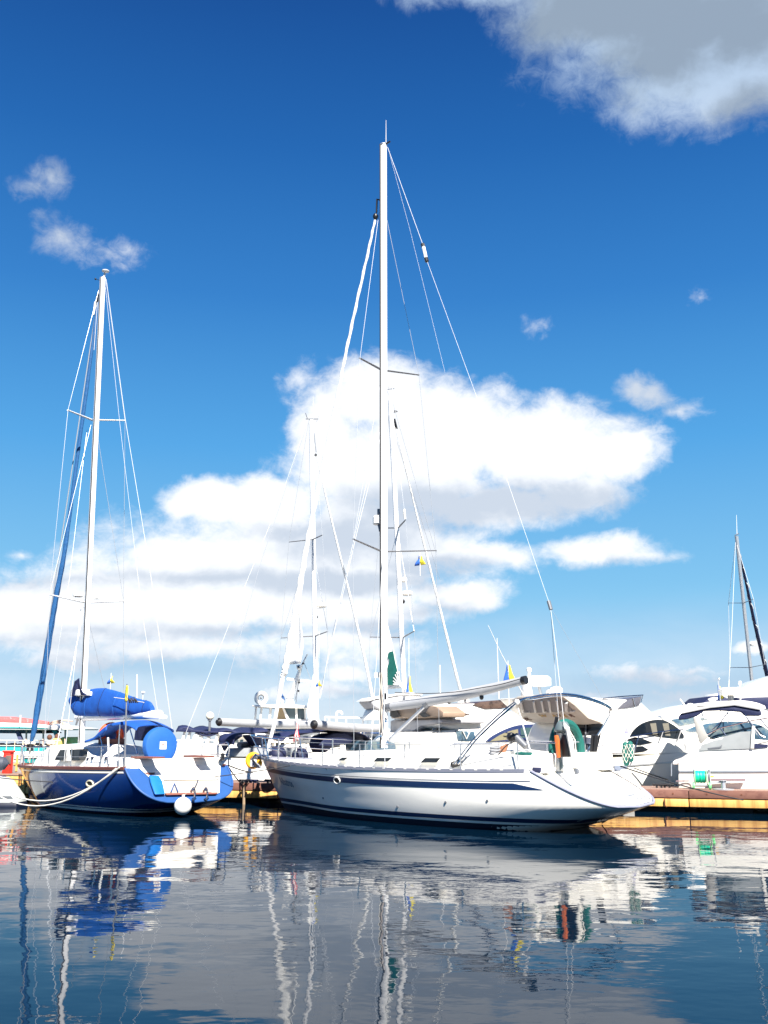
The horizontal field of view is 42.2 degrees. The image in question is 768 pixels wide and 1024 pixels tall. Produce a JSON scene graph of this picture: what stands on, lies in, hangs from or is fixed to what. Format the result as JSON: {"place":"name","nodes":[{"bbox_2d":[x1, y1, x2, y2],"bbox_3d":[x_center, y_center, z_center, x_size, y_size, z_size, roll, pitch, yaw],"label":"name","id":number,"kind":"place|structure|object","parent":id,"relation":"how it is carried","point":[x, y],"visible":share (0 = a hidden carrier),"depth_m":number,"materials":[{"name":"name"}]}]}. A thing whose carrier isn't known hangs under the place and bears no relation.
{"place":"outdoors","nodes":[
{"label":"outdoors","id":0,"kind":"place"},
{"bbox_2d":[174,725,270,756],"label":"boat","id":1,"kind":"object","parent":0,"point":[193,747],"visible":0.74,"depth_m":40.68,"materials":[{"name":"white plastic"}]},
{"bbox_2d":[206,712,213,742],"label":"globe lamp","id":2,"kind":"object","parent":1,"relation":"attached to","point":[209,716],"visible":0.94,"depth_m":41.03,"materials":[{"name":"plastic"}]},
{"bbox_2d":[0,734,767,1023],"bbox_3d":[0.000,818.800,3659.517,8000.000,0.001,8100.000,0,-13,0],"label":"water","id":3,"kind":"structure","parent":0,"point":[225,912],"depth_m":12.37,"materials":[{"name":"blue liquid"}]},
{"bbox_2d":[0,775,27,807],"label":"inflatable boat","id":4,"kind":"object","parent":3,"relation":"on","point":[9,786],"visible":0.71,"depth_m":31.41,"materials":[{"name":"rubber"}]},
{"bbox_2d":[0,756,8,770],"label":"dark fender","id":5,"kind":"object","parent":4,"relation":"on","point":[4,763],"visible":1,"depth_m":31.89,"materials":[{"name":"grey rubber"}]},
{"bbox_2d":[0,771,28,797],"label":"yellow pontoon","id":6,"kind":"object","parent":3,"relation":"on","point":[21,784],"visible":0.24,"depth_m":35.84,"materials":[{"name":"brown wood"}]},
{"bbox_2d":[2,751,14,773],"bbox_3d":[-13.899,9.246,36.799,0.400,0.819,0.280,-4,-13,17],"label":"power pedestal","id":7,"kind":"object","parent":6,"relation":"on","point":[9,755],"visible":0.86,"depth_m":36.71,"materials":[{"name":"red paint"}]},
{"bbox_2d":[12,755,24,772],"bbox_3d":[-13.635,9.395,37.123,0.420,0.670,0.230,-4,-13,17],"label":"yellow cleat stand","id":8,"kind":"object","parent":6,"relation":"on","point":[16,769],"visible":0.73,"depth_m":37.02,"materials":[{"name":"yellow metal"}]},
{"bbox_2d":[0,740,60,762],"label":"quay railing","id":9,"kind":"object","parent":6,"relation":"on","point":[14,757],"visible":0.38,"depth_m":39.32,"materials":[{"name":"white metal"}]},
{"bbox_2d":[47,734,62,744],"bbox_3d":[-13.095,9.224,39.540,0.638,0.795,0.494,0,-13,0],"label":"yellow bundle","id":10,"kind":"object","parent":9,"relation":"on","point":[49,736],"visible":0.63,"depth_m":39.51,"materials":[{"name":"fabric"}]},
{"bbox_2d":[0,715,97,762],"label":"excursion boat","id":11,"kind":"object","parent":3,"relation":"on","point":[19,726],"visible":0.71,"depth_m":44.38,"materials":[{"name":"teal paint"}]},
{"bbox_2d":[17,269,232,814],"bbox_3d":[-9.029,0.306,33.406,10.689,19.252,3.770,-12,-17,43],"label":"blue sailing yacht","id":12,"kind":"object","parent":3,"relation":"on","point":[153,774],"visible":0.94,"depth_m":30.38,"materials":[{"name":"blue paint"}]},
{"bbox_2d":[0,768,116,806],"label":"mooring rope","id":13,"kind":"object","parent":12,"relation":"attached to","point":[60,801],"visible":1,"depth_m":28.57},
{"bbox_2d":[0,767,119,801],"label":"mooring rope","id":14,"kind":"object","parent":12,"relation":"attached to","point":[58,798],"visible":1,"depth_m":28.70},
{"bbox_2d":[55,749,66,759],"bbox_3d":[-9.953,7.551,30.944,0.638,0.331,0.270,-12,-17,43],"label":"window","id":15,"kind":"structure","parent":12,"relation":"in","point":[60,756],"depth_m":30.79,"materials":[{"name":"grey glass"}]},
{"bbox_2d":[69,749,87,760],"bbox_3d":[-9.345,7.408,30.375,0.686,0.346,0.270,-12,-17,43],"label":"window","id":16,"kind":"structure","parent":12,"relation":"in","point":[77,754],"depth_m":30.18,"materials":[{"name":"grey glass"}]},
{"bbox_2d":[107,676,114,688],"bbox_3d":[-8.948,5.669,32.552,0.243,0.800,0.110,-5,-13,19],"label":"courtesy flag","id":17,"kind":"object","parent":12,"relation":"attached to","point":[110,681],"visible":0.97,"depth_m":32.56,"materials":[{"name":"yellow fabric"}]},
{"bbox_2d":[99,722,123,738],"bbox_3d":[-8.748,7.036,31.911,0.840,0.584,0.228,9,-15,-34],"label":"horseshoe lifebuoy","id":18,"kind":"object","parent":12,"relation":"attached to","point":[117,732],"visible":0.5,"depth_m":31.94,"materials":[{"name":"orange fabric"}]},
{"bbox_2d":[0,765,289,781],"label":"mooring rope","id":19,"kind":"object","parent":12,"relation":"attached to","point":[212,776],"visible":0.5,"depth_m":29.14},
{"bbox_2d":[174,794,191,814],"bbox_3d":[-5.507,8.097,27.528,0.479,0.543,0.660,-6,-14,26],"label":"ball fender","id":20,"kind":"object","parent":12,"relation":"hanging from","point":[182,805],"visible":1,"depth_m":27.28,"materials":[{"name":"white plastic"}]},
{"bbox_2d":[227,765,252,772],"bbox_3d":[-4.579,8.223,31.839,0.040,0.395,3.879,-1,-13,4],"label":"mooring rope","id":21,"kind":"object","parent":12,"relation":"attached to","point":[239,769],"visible":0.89,"depth_m":31.42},
{"bbox_2d":[245,752,262,768],"bbox_3d":[-4.421,8.455,33.848,0.613,0.568,0.233,-2,-13,7],"label":"yellow lifebuoy","id":22,"kind":"object","parent":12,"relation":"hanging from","point":[249,756],"visible":0.6,"depth_m":33.80,"materials":[{"name":"plastic"}]},
{"bbox_2d":[240,780,248,803],"bbox_3d":[-4.604,9.624,32.689,0.270,1.550,0.270,0,-13,0],"label":"mooring pole","id":23,"kind":"object","parent":3,"relation":"in","point":[244,791],"visible":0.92,"depth_m":32.74,"materials":[{"name":"brown wood"}]},
{"bbox_2d":[185,410,373,779],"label":"moored sailing yacht","id":24,"kind":"object","parent":3,"relation":"on","point":[239,754],"visible":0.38,"depth_m":41.77,"materials":[{"name":"grey metal"}]},
{"bbox_2d":[315,661,321,698],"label":"courtesy flag","id":25,"kind":"object","parent":24,"relation":"attached to","point":[318,684],"visible":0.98,"depth_m":40.44,"materials":[{"name":"white fabric"}]},
{"bbox_2d":[252,654,389,745],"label":"passenger boat","id":26,"kind":"object","parent":3,"relation":"on","point":[289,710],"visible":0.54,"depth_m":43.91,"materials":[{"name":"white"}]},
{"bbox_2d":[263,386,460,752],"bbox_3d":[0.601,3.083,40.532,3.744,17.035,15.230,-7,-14,27],"label":"moored sailing yacht","id":27,"kind":"object","parent":3,"relation":"on","point":[347,733],"visible":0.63,"depth_m":39.98,"materials":[{"name":"grey metal"}]},
{"bbox_2d":[356,694,421,719],"bbox_3d":[0.257,7.840,39.993,2.584,1.042,1.120,7,-14,-29],"label":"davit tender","id":28,"kind":"object","parent":27,"relation":"hanging from","point":[368,703],"visible":0.66,"depth_m":39.44,"materials":[{"name":"white plastic"}]},
{"bbox_2d":[406,676,412,691],"bbox_3d":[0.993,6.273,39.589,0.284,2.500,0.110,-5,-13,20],"label":"courtesy flag","id":29,"kind":"object","parent":27,"relation":"hanging from","point":[409,688],"visible":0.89,"depth_m":39.40,"materials":[{"name":"fabric"}]},
{"bbox_2d":[25,780,767,813],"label":"floating dock","id":30,"kind":"object","parent":3,"relation":"on","point":[674,799],"visible":0.16,"depth_m":29.21,"materials":[{"name":"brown wood"}]},
{"bbox_2d":[652,783,665,787],"bbox_3d":[8.432,8.387,30.506,0.400,0.135,0.100,-4,-13,17],"label":"dock cleat","id":31,"kind":"object","parent":30,"relation":"on","point":[661,785],"visible":1,"depth_m":30.48,"materials":[{"name":"black metal"}]},
{"bbox_2d":[664,783,673,787],"bbox_3d":[8.678,8.387,30.506,0.400,0.135,0.100,-4,-13,17],"label":"dock cleat","id":32,"kind":"object","parent":30,"relation":"on","point":[669,785],"visible":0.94,"depth_m":30.46,"materials":[{"name":"black metal"}]},
{"bbox_2d":[692,756,713,789],"bbox_3d":[9.507,7.778,29.706,0.632,0.974,0.421,-4,-13,17],"label":"hose reel cart","id":33,"kind":"object","parent":30,"relation":"on","point":[700,776],"visible":0.99,"depth_m":29.57,"materials":[{"name":"green plastic"}]},
{"bbox_2d":[713,780,733,789],"bbox_3d":[10.007,8.055,29.350,0.600,0.280,0.591,-4,-13,17],"label":"mooring bollard","id":34,"kind":"object","parent":30,"relation":"on","point":[723,784],"visible":0.99,"depth_m":29.30,"materials":[{"name":"grey metal"}]},
{"bbox_2d":[250,141,654,830],"bbox_3d":[0.744,-2.089,29.723,13.722,22.723,4.611,-9,-15,34],"label":"white sailing yacht","id":35,"kind":"object","parent":3,"relation":"on","point":[504,787],"visible":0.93,"depth_m":25.68,"materials":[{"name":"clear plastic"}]},
{"bbox_2d":[268,744,286,756],"bbox_3d":[-3.474,7.901,32.458,0.591,0.650,0.582,0,-13,0],"label":"round fender","id":36,"kind":"object","parent":35,"relation":"hanging from","point":[273,753],"visible":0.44,"depth_m":32.26,"materials":[{"name":"blue plastic"}]},
{"bbox_2d":[293,723,299,751],"bbox_3d":[-2.823,7.140,32.224,0.224,1.200,0.110,-5,-13,20],"label":"striped flag","id":37,"kind":"object","parent":35,"relation":"attached to","point":[296,734],"visible":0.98,"depth_m":32.17,"materials":[{"name":"white fabric"}]},
{"bbox_2d":[292,746,307,757],"bbox_3d":[-2.739,7.932,32.451,0.552,0.610,0.543,0,-13,0],"label":"round fender","id":38,"kind":"object","parent":35,"relation":"hanging from","point":[305,754],"visible":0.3,"depth_m":32.28,"materials":[{"name":"blue plastic"}]},
{"bbox_2d":[338,757,350,760],"bbox_3d":[-1.058,6.945,27.987,0.448,0.121,0.335,-11,-17,41],"label":"window frame","id":39,"kind":"structure","parent":35,"relation":"in","point":[342,758],"depth_m":27.83,"materials":[{"name":"white plastic"}]},
{"bbox_2d":[373,757,395,761],"bbox_3d":[0.056,6.690,26.893,0.724,0.141,0.335,-11,-17,41],"label":"window frame","id":40,"kind":"structure","parent":35,"relation":"in","point":[378,759],"depth_m":26.72,"materials":[{"name":"white plastic"}]},
{"bbox_2d":[415,556,425,575],"bbox_3d":[1.083,1.569,29.881,0.343,0.700,0.110,-5,-13,20],"label":"courtesy flag","id":41,"kind":"object","parent":35,"relation":"attached to","point":[419,561],"visible":1,"depth_m":29.87,"materials":[{"name":"yellow fabric"}]},
{"bbox_2d":[420,757,444,762],"bbox_3d":[1.292,6.437,25.809,0.720,0.155,0.335,-11,-17,41],"label":"window frame","id":42,"kind":"structure","parent":35,"relation":"in","point":[426,759],"depth_m":25.64,"materials":[{"name":"white plastic"}]},
{"bbox_2d":[503,665,513,714],"bbox_3d":[4.103,5.733,32.527,0.423,1.750,0.110,-5,-13,20],"label":"courtesy flag","id":43,"kind":"object","parent":35,"relation":"attached to","point":[508,674],"visible":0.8,"depth_m":32.58,"materials":[{"name":"yellow fabric"}]},
{"bbox_2d":[554,735,560,757],"bbox_3d":[4.141,5.599,23.763,0.116,0.531,0.080,-11,-17,41],"label":"oar blade","id":44,"kind":"object","parent":35,"relation":"on","point":[557,743],"visible":1,"depth_m":23.73,"materials":[{"name":"orange plastic"}]},
{"bbox_2d":[554,716,571,769],"bbox_3d":[4.290,5.570,23.922,0.448,1.285,0.299,-11,-17,41],"label":"outboard motor","id":45,"kind":"object","parent":35,"relation":"attached to","point":[559,729],"visible":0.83,"depth_m":23.84,"materials":[{"name":"black plastic"}]},
{"bbox_2d":[622,741,634,765],"bbox_3d":[6.187,6.121,25.220,0.327,0.618,0.199,-11,-17,41],"label":"netted fender","id":46,"kind":"object","parent":35,"relation":"attached to","point":[628,756],"visible":1,"depth_m":25.16,"materials":[{"name":"green fabric"}]},
{"bbox_2d":[620,766,742,800],"bbox_3d":[8.083,7.306,26.730,5.121,1.050,0.036,9,-16,-35],"label":"mooring rope","id":47,"kind":"object","parent":35,"relation":"attached to","point":[680,784],"visible":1,"depth_m":26.58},
{"bbox_2d":[373,669,534,748],"bbox_3d":[6.470,9.312,41.707,13.733,5.387,4.781,7,-14,-29],"label":"motor yacht","id":48,"kind":"object","parent":3,"relation":"on","point":[465,721],"visible":0.33,"depth_m":38.24,"materials":[{"name":"white plastic"}]},
{"bbox_2d":[432,728,441,730],"bbox_3d":[1.984,8.130,37.236,0.400,0.128,0.140,7,-14,-29],"label":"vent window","id":49,"kind":"structure","parent":48,"relation":"in","point":[433,729],"depth_m":37.16,"materials":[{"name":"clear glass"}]},
{"bbox_2d":[455,731,475,740],"bbox_3d":[3.078,8.501,37.800,0.907,0.388,0.140,7,-14,-29],"label":"side window","id":50,"kind":"structure","parent":48,"relation":"in","point":[460,736],"depth_m":37.70,"materials":[{"name":"blue glass"}]},
{"bbox_2d":[486,724,533,741],"bbox_3d":[5.175,8.642,38.970,2.979,0.673,0.106,7,-14,-29],"label":"arched window","id":51,"kind":"structure","parent":48,"relation":"in","point":[500,736],"depth_m":38.81,"materials":[{"name":"glass"}]},
{"bbox_2d":[488,626,766,785],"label":"flybridge motor yacht","id":52,"kind":"object","parent":3,"relation":"on","point":[660,746],"visible":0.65,"depth_m":34.11,"materials":[{"name":"white plastic"}]},
{"bbox_2d":[570,723,602,749],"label":"saloon doors","id":53,"kind":"structure","parent":52,"relation":"in","point":[592,729],"depth_m":33.63,"materials":[{"name":"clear glass"}]},
{"bbox_2d":[630,720,683,737],"bbox_3d":[9.437,7.521,34.480,2.554,0.643,0.086,7,-14,-29],"label":"side window","id":54,"kind":"structure","parent":52,"relation":"in","point":[651,726],"depth_m":34.48,"materials":[{"name":"black glass"}]},
{"bbox_2d":[651,676,767,743],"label":"motor yacht","id":55,"kind":"object","parent":3,"relation":"on","point":[756,690],"visible":0.29,"depth_m":40.10,"materials":[{"name":"white plastic"}]},
{"bbox_2d":[671,717,708,725],"bbox_3d":[12.307,8.431,40.045,1.500,0.352,0.160,0,-13,0],"label":"side window","id":56,"kind":"structure","parent":55,"relation":"in","point":[686,721],"depth_m":39.96,"materials":[{"name":"blue glass"}]},
{"bbox_2d":[685,723,711,731],"bbox_3d":[12.883,8.653,39.996,1.621,0.372,0.160,0,-13,0],"label":"side window","id":57,"kind":"structure","parent":55,"relation":"in","point":[693,729],"depth_m":39.90,"materials":[{"name":"blue glass"}]},
{"bbox_2d":[671,678,767,810],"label":"open motor cruiser","id":58,"kind":"object","parent":3,"relation":"on","point":[736,756],"visible":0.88,"depth_m":30.39,"materials":[{"name":"white plastic"}]},
{"bbox_2d":[728,515,767,686],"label":"distant sailing yacht","id":59,"kind":"object","parent":3,"relation":"on","point":[741,569],"visible":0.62,"depth_m":53.21,"materials":[{"name":"grey metal"}]},
{"bbox_2d":[0,0,767,733],"label":"sky","id":60,"kind":"structure","parent":0,"point":[584,183],"materials":[{"name":"blue"}]}
]}

